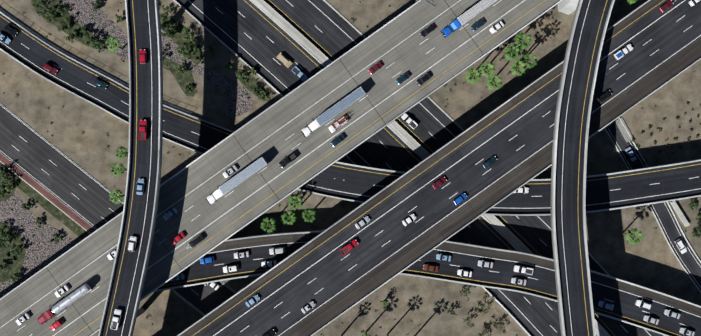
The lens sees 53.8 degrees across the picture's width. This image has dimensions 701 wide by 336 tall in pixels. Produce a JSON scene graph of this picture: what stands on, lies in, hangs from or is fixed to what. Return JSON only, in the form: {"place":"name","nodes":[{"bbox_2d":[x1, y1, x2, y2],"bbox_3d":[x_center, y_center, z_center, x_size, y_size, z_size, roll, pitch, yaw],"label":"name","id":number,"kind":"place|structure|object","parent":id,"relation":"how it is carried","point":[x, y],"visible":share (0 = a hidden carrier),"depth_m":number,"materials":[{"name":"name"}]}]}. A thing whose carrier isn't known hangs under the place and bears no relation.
{"place":"outdoors","nodes":[
{"label":"outdoors","id":0,"kind":"place"},
{"bbox_2d":[0,103,236,315],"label":"road","id":1,"kind":"structure","parent":0,"point":[59,185],"depth_m":219.70,"materials":[{"name":"grey asphalt"}]},
{"bbox_2d":[0,0,700,335],"bbox_3d":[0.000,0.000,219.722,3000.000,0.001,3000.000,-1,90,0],"label":"ground","id":2,"kind":"structure","parent":0,"point":[651,257],"depth_m":219.72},
{"bbox_2d":[0,192,77,297],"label":"gravel bed","id":3,"kind":"object","parent":2,"relation":"on","point":[21,221],"visible":0.38,"depth_m":219.71,"materials":[{"name":"grey gravel"}]},
{"bbox_2d":[0,168,15,200],"bbox_3d":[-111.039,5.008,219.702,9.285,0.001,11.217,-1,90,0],"label":"tree","id":4,"kind":"object","parent":3,"relation":"on","point":[7,195],"visible":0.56,"depth_m":219.70,"materials":[{"name":"green plant"}]},
{"bbox_2d":[0,222,25,282],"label":"groundcover","id":5,"kind":"object","parent":3,"relation":"on","point":[15,261],"visible":0.76,"depth_m":219.70,"materials":[{"name":"green plant"}]},
{"bbox_2d":[0,229,12,248],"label":"bush","id":6,"kind":"object","parent":5,"relation":"on","point":[4,236],"visible":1,"depth_m":216.79,"materials":[{"name":"green plant"}]},
{"bbox_2d":[10,243,22,255],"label":"tree","id":7,"kind":"object","parent":5,"relation":"on","point":[18,251],"visible":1,"depth_m":217.23,"materials":[{"name":"green plant"}]},
{"bbox_2d":[31,0,106,48],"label":"groundcover","id":8,"kind":"object","parent":2,"relation":"on","point":[76,26],"visible":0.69,"depth_m":219.71,"materials":[{"name":"green plant"}]},
{"bbox_2d":[39,5,56,22],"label":"bush","id":9,"kind":"object","parent":8,"relation":"on","point":[53,15],"visible":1,"depth_m":216.84,"materials":[{"name":"green plant"}]},
{"bbox_2d":[57,18,70,31],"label":"bush","id":10,"kind":"object","parent":8,"relation":"on","point":[64,28],"visible":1,"depth_m":216.93,"materials":[{"name":"green plant"}]},
{"bbox_2d":[64,30,78,42],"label":"bush","id":11,"kind":"object","parent":8,"relation":"on","point":[70,37],"visible":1,"depth_m":217.22,"materials":[{"name":"green plant"}]},
{"bbox_2d":[82,29,93,45],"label":"bush","id":12,"kind":"object","parent":8,"relation":"on","point":[90,37],"visible":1,"depth_m":216.56,"materials":[{"name":"green plant"}]},
{"bbox_2d":[92,39,103,52],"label":"tree","id":13,"kind":"object","parent":8,"relation":"on","point":[97,43],"visible":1,"depth_m":217.10,"materials":[{"name":"green plant"}]},
{"bbox_2d":[61,0,128,58],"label":"gravel bed","id":14,"kind":"object","parent":2,"relation":"on","point":[81,12],"visible":0.9,"depth_m":219.71,"materials":[{"name":"grey gravel"}]},
{"bbox_2d":[106,36,122,51],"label":"palm","id":15,"kind":"object","parent":14,"relation":"on","point":[114,43],"visible":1,"depth_m":210.78,"materials":[{"name":"green plant"}]},
{"bbox_2d":[109,189,124,203],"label":"palm","id":16,"kind":"object","parent":2,"relation":"on","point":[118,196],"visible":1,"depth_m":209.85,"materials":[{"name":"green plant"}]},
{"bbox_2d":[110,162,126,177],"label":"palm","id":17,"kind":"object","parent":2,"relation":"on","point":[119,169],"visible":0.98,"depth_m":209.86,"materials":[{"name":"green plant"}]},
{"bbox_2d":[114,146,127,160],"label":"palm","id":18,"kind":"object","parent":2,"relation":"on","point":[123,153],"visible":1,"depth_m":209.72,"materials":[{"name":"green plant"}]},
{"bbox_2d":[160,13,201,96],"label":"groundcover","id":19,"kind":"object","parent":2,"relation":"on","point":[183,80],"visible":0.56,"depth_m":219.71,"materials":[{"name":"green plant"}]},
{"bbox_2d":[161,20,176,38],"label":"bush","id":20,"kind":"object","parent":19,"relation":"on","point":[170,33],"visible":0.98,"depth_m":216.13,"materials":[{"name":"green plant"}]},
{"bbox_2d":[182,26,193,40],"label":"tree","id":21,"kind":"object","parent":19,"relation":"on","point":[186,30],"visible":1,"depth_m":216.82,"materials":[{"name":"green plant"}]},
{"bbox_2d":[184,40,200,52],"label":"bush","id":22,"kind":"object","parent":19,"relation":"on","point":[195,44],"visible":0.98,"depth_m":217.15,"materials":[{"name":"green plant"}]},
{"bbox_2d":[161,36,252,117],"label":"gravel bed","id":23,"kind":"object","parent":2,"relation":"on","point":[232,91],"visible":0.88,"depth_m":219.71,"materials":[{"name":"grey gravel"}]},
{"bbox_2d":[175,46,190,62],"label":"bush","id":24,"kind":"object","parent":23,"relation":"on","point":[184,53],"visible":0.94,"depth_m":216.67,"materials":[{"name":"green plant"}]},
{"bbox_2d":[235,69,270,101],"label":"groundcover","id":25,"kind":"object","parent":2,"relation":"on","point":[248,85],"visible":0.64,"depth_m":219.71,"materials":[{"name":"green plant"}]},
{"bbox_2d":[235,71,248,84],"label":"bush","id":26,"kind":"object","parent":25,"relation":"on","point":[239,74],"visible":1,"depth_m":216.87,"materials":[{"name":"green plant"}]},
{"bbox_2d":[249,83,261,96],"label":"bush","id":27,"kind":"object","parent":25,"relation":"on","point":[257,90],"visible":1,"depth_m":217.42,"materials":[{"name":"green plant"}]},
{"bbox_2d":[261,217,276,232],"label":"palm","id":28,"kind":"object","parent":2,"relation":"on","point":[268,224],"visible":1,"depth_m":208.71,"materials":[{"name":"green plant"}]},
{"bbox_2d":[281,209,295,224],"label":"palm","id":29,"kind":"object","parent":2,"relation":"on","point":[289,216],"visible":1,"depth_m":207.96,"materials":[{"name":"green plant"}]},
{"bbox_2d":[287,194,302,210],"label":"palm","id":30,"kind":"object","parent":2,"relation":"on","point":[296,202],"visible":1,"depth_m":207.65,"materials":[{"name":"green plant"}]},
{"bbox_2d":[301,208,315,222],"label":"palm","id":31,"kind":"object","parent":2,"relation":"on","point":[310,213],"visible":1,"depth_m":207.57,"materials":[{"name":"green plant"}]},
{"bbox_2d":[1,2,698,335],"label":"scrub vegetation","id":32,"kind":"object","parent":2,"relation":"on","point":[299,192],"visible":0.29,"depth_m":219.42,"materials":[{"name":"green"}]},
{"bbox_2d":[137,10,575,316],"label":"bridge pier columns","id":33,"kind":"structure","parent":2,"relation":"on","point":[141,311],"depth_m":216.49,"materials":[{"name":"concrete"}]},
{"bbox_2d":[98,0,162,335],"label":"flyover deck","id":34,"kind":"structure","parent":33,"relation":"on","point":[127,279],"depth_m":196.22,"materials":[{"name":"asphalt"}]},
{"bbox_2d":[110,309,121,329],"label":"pickup","id":35,"kind":"object","parent":34,"relation":"on","point":[115,322],"visible":1,"depth_m":194.97,"materials":[{"name":"white paint"}]},
{"bbox_2d":[128,236,136,251],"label":"suv","id":36,"kind":"object","parent":34,"relation":"on","point":[132,243],"visible":1,"depth_m":194.87,"materials":[{"name":"white paint"}]},
{"bbox_2d":[136,179,144,194],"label":"sedan","id":37,"kind":"object","parent":34,"relation":"on","point":[140,186],"visible":1,"depth_m":195.20,"materials":[{"name":"blue paint"}]},
{"bbox_2d":[138,49,146,63],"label":"hatch","id":38,"kind":"object","parent":34,"relation":"on","point":[142,57],"visible":1,"depth_m":195.09,"materials":[{"name":"red paint"}]},
{"bbox_2d":[138,120,147,139],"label":"pickup","id":39,"kind":"object","parent":34,"relation":"on","point":[143,124],"visible":1,"depth_m":194.97,"materials":[{"name":"red paint"}]},
{"bbox_2d":[0,0,562,335],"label":"highway","id":40,"kind":"structure","parent":33,"relation":"on","point":[395,47],"depth_m":204.72,"materials":[{"name":"concrete"}]},
{"bbox_2d":[15,313,29,324],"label":"sedan","id":41,"kind":"object","parent":40,"relation":"on","point":[22,319],"visible":1,"depth_m":203.69,"materials":[{"name":"white paint"}]},
{"bbox_2d":[50,319,63,330],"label":"car","id":42,"kind":"object","parent":40,"relation":"on","point":[56,324],"visible":1,"depth_m":203.53,"materials":[{"name":"red paint"}]},
{"bbox_2d":[55,285,68,297],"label":"sedan","id":43,"kind":"object","parent":40,"relation":"on","point":[60,292],"visible":1,"depth_m":203.66,"materials":[{"name":"white paint"}]},
{"bbox_2d":[37,283,91,324],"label":"tanker","id":44,"kind":"object","parent":40,"relation":"on","point":[60,306],"visible":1,"depth_m":201.32,"materials":[{"name":"silver metal"}]},
{"bbox_2d":[163,208,177,219],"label":"sedan","id":45,"kind":"object","parent":40,"relation":"on","point":[168,215],"visible":1,"depth_m":203.70,"materials":[{"name":"blue paint"}]},
{"bbox_2d":[170,232,185,244],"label":"sedan","id":46,"kind":"object","parent":40,"relation":"on","point":[177,238],"visible":1,"depth_m":203.68,"materials":[{"name":"red paint"}]},
{"bbox_2d":[188,234,204,247],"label":"suv","id":47,"kind":"object","parent":40,"relation":"on","point":[194,242],"visible":1,"depth_m":203.31,"materials":[{"name":"black paint"}]},
{"bbox_2d":[223,165,237,177],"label":"sedan","id":48,"kind":"object","parent":40,"relation":"on","point":[227,173],"visible":1,"depth_m":203.70,"materials":[{"name":"grey paint"}]},
{"bbox_2d":[206,157,267,204],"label":"semi truck","id":49,"kind":"object","parent":40,"relation":"on","point":[224,189],"visible":1,"depth_m":200.62,"materials":[{"name":"white metal"}]},
{"bbox_2d":[278,152,296,167],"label":"pickup","id":50,"kind":"object","parent":40,"relation":"on","point":[286,161],"visible":1,"depth_m":203.47,"materials":[{"name":"black paint"}]},
{"bbox_2d":[301,87,365,137],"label":"semi truck","id":51,"kind":"object","parent":40,"relation":"on","point":[328,115],"visible":1,"depth_m":200.62,"materials":[{"name":"white metal"}]},
{"bbox_2d":[330,134,344,146],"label":"sedan","id":52,"kind":"object","parent":40,"relation":"on","point":[337,140],"visible":1,"depth_m":203.68,"materials":[{"name":"blue paint"}]},
{"bbox_2d":[328,117,347,132],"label":"pickup","id":53,"kind":"object","parent":40,"relation":"on","point":[336,125],"visible":1,"depth_m":203.35,"materials":[{"name":"white paint"}]},
{"bbox_2d":[368,62,382,73],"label":"sedan","id":54,"kind":"object","parent":40,"relation":"on","point":[375,68],"visible":1,"depth_m":203.66,"materials":[{"name":"red paint"}]},
{"bbox_2d":[396,72,409,84],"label":"sedan","id":55,"kind":"object","parent":40,"relation":"on","point":[402,78],"visible":1,"depth_m":203.68,"materials":[{"name":"blue paint"}]},
{"bbox_2d":[416,73,430,85],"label":"suv","id":56,"kind":"object","parent":40,"relation":"on","point":[423,79],"visible":1,"depth_m":203.30,"materials":[{"name":"black paint"}]},
{"bbox_2d":[420,24,435,37],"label":"sedan","id":57,"kind":"object","parent":40,"relation":"on","point":[427,30],"visible":1,"depth_m":203.68,"materials":[{"name":"black paint"}]},
{"bbox_2d":[440,0,497,37],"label":"semi truck","id":58,"kind":"object","parent":40,"relation":"on","point":[460,21],"visible":1,"depth_m":200.62,"materials":[{"name":"metal"}]},
{"bbox_2d":[470,19,485,31],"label":"sedan","id":59,"kind":"object","parent":40,"relation":"on","point":[477,25],"visible":1,"depth_m":203.66,"materials":[{"name":"blue paint"}]},
{"bbox_2d":[489,21,503,33],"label":"sedan","id":60,"kind":"object","parent":40,"relation":"on","point":[496,27],"visible":1,"depth_m":203.68,"materials":[{"name":"white paint"}]},
{"bbox_2d":[551,0,614,335],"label":"flyover deck","id":61,"kind":"structure","parent":33,"relation":"on","point":[569,155],"depth_m":196.22,"materials":[{"name":"asphalt"}]},
{"bbox_2d":[173,0,663,335],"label":"freeway","id":62,"kind":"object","parent":2,"relation":"on","point":[309,38],"depth_m":219.70,"materials":[{"name":"grey asphalt"}]},
{"bbox_2d":[276,52,307,81],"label":"pickup","id":63,"kind":"object","parent":62,"relation":"on","point":[288,63],"visible":0.96,"depth_m":218.35,"materials":[{"name":"blue paint"}]},
{"bbox_2d":[401,113,417,129],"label":"pickup","id":64,"kind":"object","parent":62,"relation":"on","point":[409,121],"visible":0.98,"depth_m":218.45,"materials":[{"name":"white paint"}]},
{"bbox_2d":[465,68,481,83],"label":"palm","id":65,"kind":"object","parent":2,"relation":"on","point":[472,76],"visible":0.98,"depth_m":204.88,"materials":[{"name":"green plant"}]},
{"bbox_2d":[480,62,495,77],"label":"palm","id":66,"kind":"object","parent":2,"relation":"on","point":[486,70],"visible":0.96,"depth_m":204.24,"materials":[{"name":"green plant"}]},
{"bbox_2d":[485,73,502,89],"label":"palm","id":67,"kind":"object","parent":2,"relation":"on","point":[494,85],"visible":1,"depth_m":204.68,"materials":[{"name":"green plant"}]},
{"bbox_2d":[499,45,520,60],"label":"palm","id":68,"kind":"object","parent":2,"relation":"on","point":[509,54],"visible":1,"depth_m":204.24,"materials":[{"name":"green plant"}]},
{"bbox_2d":[507,60,525,75],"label":"palm","id":69,"kind":"object","parent":2,"relation":"on","point":[515,68],"visible":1,"depth_m":204.62,"materials":[{"name":"green plant"}]},
{"bbox_2d":[511,31,531,49],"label":"palm","id":70,"kind":"object","parent":2,"relation":"on","point":[518,41],"visible":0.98,"depth_m":203.83,"materials":[{"name":"green plant"}]},
{"bbox_2d":[516,53,537,68],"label":"palm","id":71,"kind":"object","parent":2,"relation":"on","point":[527,60],"visible":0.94,"depth_m":204.77,"materials":[{"name":"green plant"}]},
{"bbox_2d":[558,0,578,14],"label":"concrete slab","id":72,"kind":"structure","parent":2,"relation":"on","point":[568,7],"depth_m":213.45,"materials":[{"name":"concrete"}]},
{"bbox_2d":[615,118,632,141],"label":"retaining wall","id":73,"kind":"structure","parent":2,"relation":"on","point":[623,131],"depth_m":219.32,"materials":[{"name":"concrete"}]},
{"bbox_2d":[622,228,643,245],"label":"palm","id":74,"kind":"object","parent":2,"relation":"on","point":[639,236],"visible":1,"depth_m":210.68,"materials":[{"name":"green plant"}]},
{"bbox_2d":[604,117,700,292],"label":"ramp surface","id":75,"kind":"structure","parent":2,"relation":"on","point":[672,232],"depth_m":219.70,"materials":[{"name":"grey asphalt"}]},
{"bbox_2d":[625,147,636,161],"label":"sedan","id":76,"kind":"object","parent":75,"relation":"on","point":[630,153],"visible":1,"depth_m":218.69,"materials":[{"name":"blue paint"}]},
{"bbox_2d":[674,239,686,253],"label":"suv","id":77,"kind":"object","parent":75,"relation":"on","point":[679,244],"visible":1,"depth_m":218.46,"materials":[{"name":"white paint"}]},
{"bbox_2d":[670,201,689,226],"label":"retaining wall","id":78,"kind":"structure","parent":2,"relation":"on","point":[678,211],"depth_m":218.32,"materials":[{"name":"concrete"}]},
{"bbox_2d":[0,7,700,215],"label":"ramp deck","id":79,"kind":"structure","parent":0,"point":[31,49],"depth_m":212.22,"materials":[{"name":"asphalt"}]},
{"bbox_2d":[0,32,10,43],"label":"sedan","id":80,"kind":"object","parent":79,"relation":"on","point":[5,39],"visible":1,"depth_m":218.37,"materials":[{"name":"blue paint"}]},
{"bbox_2d":[4,24,18,36],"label":"suv","id":81,"kind":"object","parent":79,"relation":"on","point":[10,30],"visible":1,"depth_m":218.07,"materials":[{"name":"black paint"}]},
{"bbox_2d":[43,63,57,74],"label":"suv","id":82,"kind":"object","parent":79,"relation":"on","point":[50,68],"visible":1,"depth_m":218.04,"materials":[{"name":"red paint"}]},
{"bbox_2d":[93,78,107,88],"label":"sedan","id":83,"kind":"object","parent":79,"relation":"on","point":[100,83],"visible":1,"depth_m":218.37,"materials":[{"name":"blue paint"}]},
{"bbox_2d":[154,231,700,335],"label":"ramp deck","id":84,"kind":"structure","parent":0,"point":[621,296],"depth_m":212.22,"materials":[{"name":"asphalt"}]},
{"bbox_2d":[200,256,214,264],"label":"hatch","id":85,"kind":"object","parent":84,"relation":"on","point":[206,260],"visible":0.98,"depth_m":211.05,"materials":[{"name":"blue paint"}]},
{"bbox_2d":[223,265,238,272],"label":"suv","id":86,"kind":"object","parent":84,"relation":"on","point":[231,268],"visible":1,"depth_m":210.85,"materials":[{"name":"white paint"}]},
{"bbox_2d":[234,251,248,258],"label":"sedan","id":87,"kind":"object","parent":84,"relation":"on","point":[238,255],"visible":1,"depth_m":211.14,"materials":[{"name":"grey paint"}]},
{"bbox_2d":[261,260,276,267],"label":"sedan","id":88,"kind":"object","parent":84,"relation":"on","point":[272,263],"visible":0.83,"depth_m":211.14,"materials":[{"name":"white paint"}]},
{"bbox_2d":[269,247,284,254],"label":"suv","id":89,"kind":"object","parent":84,"relation":"on","point":[279,250],"visible":1,"depth_m":210.78,"materials":[{"name":"grey paint"}]},
{"bbox_2d":[423,264,437,271],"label":"sedan","id":90,"kind":"object","parent":84,"relation":"on","point":[428,267],"visible":1,"depth_m":211.19,"materials":[{"name":"brown paint"}]},
{"bbox_2d":[436,254,450,260],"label":"sedan","id":91,"kind":"object","parent":84,"relation":"on","point":[443,257],"visible":1,"depth_m":211.18,"materials":[{"name":"blue paint"}]},
{"bbox_2d":[457,269,471,276],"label":"sedan","id":92,"kind":"object","parent":84,"relation":"on","point":[462,272],"visible":1,"depth_m":211.19,"materials":[{"name":"white paint"}]},
{"bbox_2d":[477,260,492,267],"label":"sedan","id":93,"kind":"object","parent":84,"relation":"on","point":[486,264],"visible":1,"depth_m":211.18,"materials":[{"name":"grey paint"}]},
{"bbox_2d":[511,277,526,284],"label":"sedan","id":94,"kind":"object","parent":84,"relation":"on","point":[515,281],"visible":1,"depth_m":211.20,"materials":[{"name":"grey paint"}]},
{"bbox_2d":[513,265,532,274],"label":"pickup","id":95,"kind":"object","parent":84,"relation":"on","point":[524,270],"visible":1,"depth_m":210.97,"materials":[{"name":"white paint"}]},
{"bbox_2d":[598,301,613,309],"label":"sedan","id":96,"kind":"object","parent":84,"relation":"on","point":[605,305],"visible":1,"depth_m":211.18,"materials":[{"name":"blue paint"}]},
{"bbox_2d":[635,300,651,309],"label":"car","id":97,"kind":"object","parent":84,"relation":"on","point":[643,304],"visible":1,"depth_m":210.85,"materials":[{"name":"white paint"}]},
{"bbox_2d":[643,315,658,324],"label":"sedan","id":98,"kind":"object","parent":84,"relation":"on","point":[649,319],"visible":1,"depth_m":211.21,"materials":[{"name":"grey paint"}]},
{"bbox_2d":[664,309,680,318],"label":"sedan","id":99,"kind":"object","parent":84,"relation":"on","point":[670,313],"visible":1,"depth_m":211.18,"materials":[{"name":"grey paint"}]},
{"bbox_2d":[679,327,694,335],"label":"sedan","id":100,"kind":"object","parent":84,"relation":"on","point":[684,331],"visible":1,"depth_m":211.16,"materials":[{"name":"grey paint"}]},
{"bbox_2d":[177,0,700,335],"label":"highway","id":101,"kind":"structure","parent":0,"point":[513,135],"depth_m":204.72,"materials":[{"name":"grey asphalt"}]},
{"bbox_2d":[245,295,259,306],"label":"sedan","id":102,"kind":"object","parent":101,"relation":"on","point":[252,300],"visible":1,"depth_m":203.67,"materials":[{"name":"blue paint"}]},
{"bbox_2d":[301,301,314,313],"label":"sedan","id":103,"kind":"object","parent":101,"relation":"on","point":[307,307],"visible":1,"depth_m":203.70,"materials":[{"name":"grey paint"}]},
{"bbox_2d":[340,239,358,255],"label":"pickup","id":104,"kind":"object","parent":101,"relation":"on","point":[350,246],"visible":1,"depth_m":203.47,"materials":[{"name":"red paint"}]},
{"bbox_2d":[355,216,369,228],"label":"sedan","id":105,"kind":"object","parent":101,"relation":"on","point":[362,222],"visible":1,"depth_m":203.68,"materials":[{"name":"grey paint"}]},
{"bbox_2d":[402,214,415,225],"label":"sedan","id":106,"kind":"object","parent":101,"relation":"on","point":[408,220],"visible":1,"depth_m":203.68,"materials":[{"name":"white paint"}]},
{"bbox_2d":[432,176,446,188],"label":"sedan","id":107,"kind":"object","parent":101,"relation":"on","point":[439,182],"visible":1,"depth_m":203.67,"materials":[{"name":"red paint"}]},
{"bbox_2d":[453,193,466,204],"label":"hatch","id":108,"kind":"object","parent":101,"relation":"on","point":[460,198],"visible":1,"depth_m":203.53,"materials":[{"name":"blue paint"}]},
{"bbox_2d":[482,156,496,168],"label":"sedan","id":109,"kind":"object","parent":101,"relation":"on","point":[489,162],"visible":1,"depth_m":203.69,"materials":[{"name":"blue paint"}]},
{"bbox_2d":[596,90,611,103],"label":"suv","id":110,"kind":"object","parent":101,"relation":"on","point":[604,96],"visible":1,"depth_m":203.36,"materials":[{"name":"black paint"}]},
{"bbox_2d":[614,44,632,59],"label":"pickup","id":111,"kind":"object","parent":101,"relation":"on","point":[624,51],"visible":1,"depth_m":203.47,"materials":[{"name":"white paint"}]},
{"bbox_2d":[659,0,673,12],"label":"sedan","id":112,"kind":"object","parent":101,"relation":"on","point":[666,6],"visible":1,"depth_m":203.70,"materials":[{"name":"red paint"}]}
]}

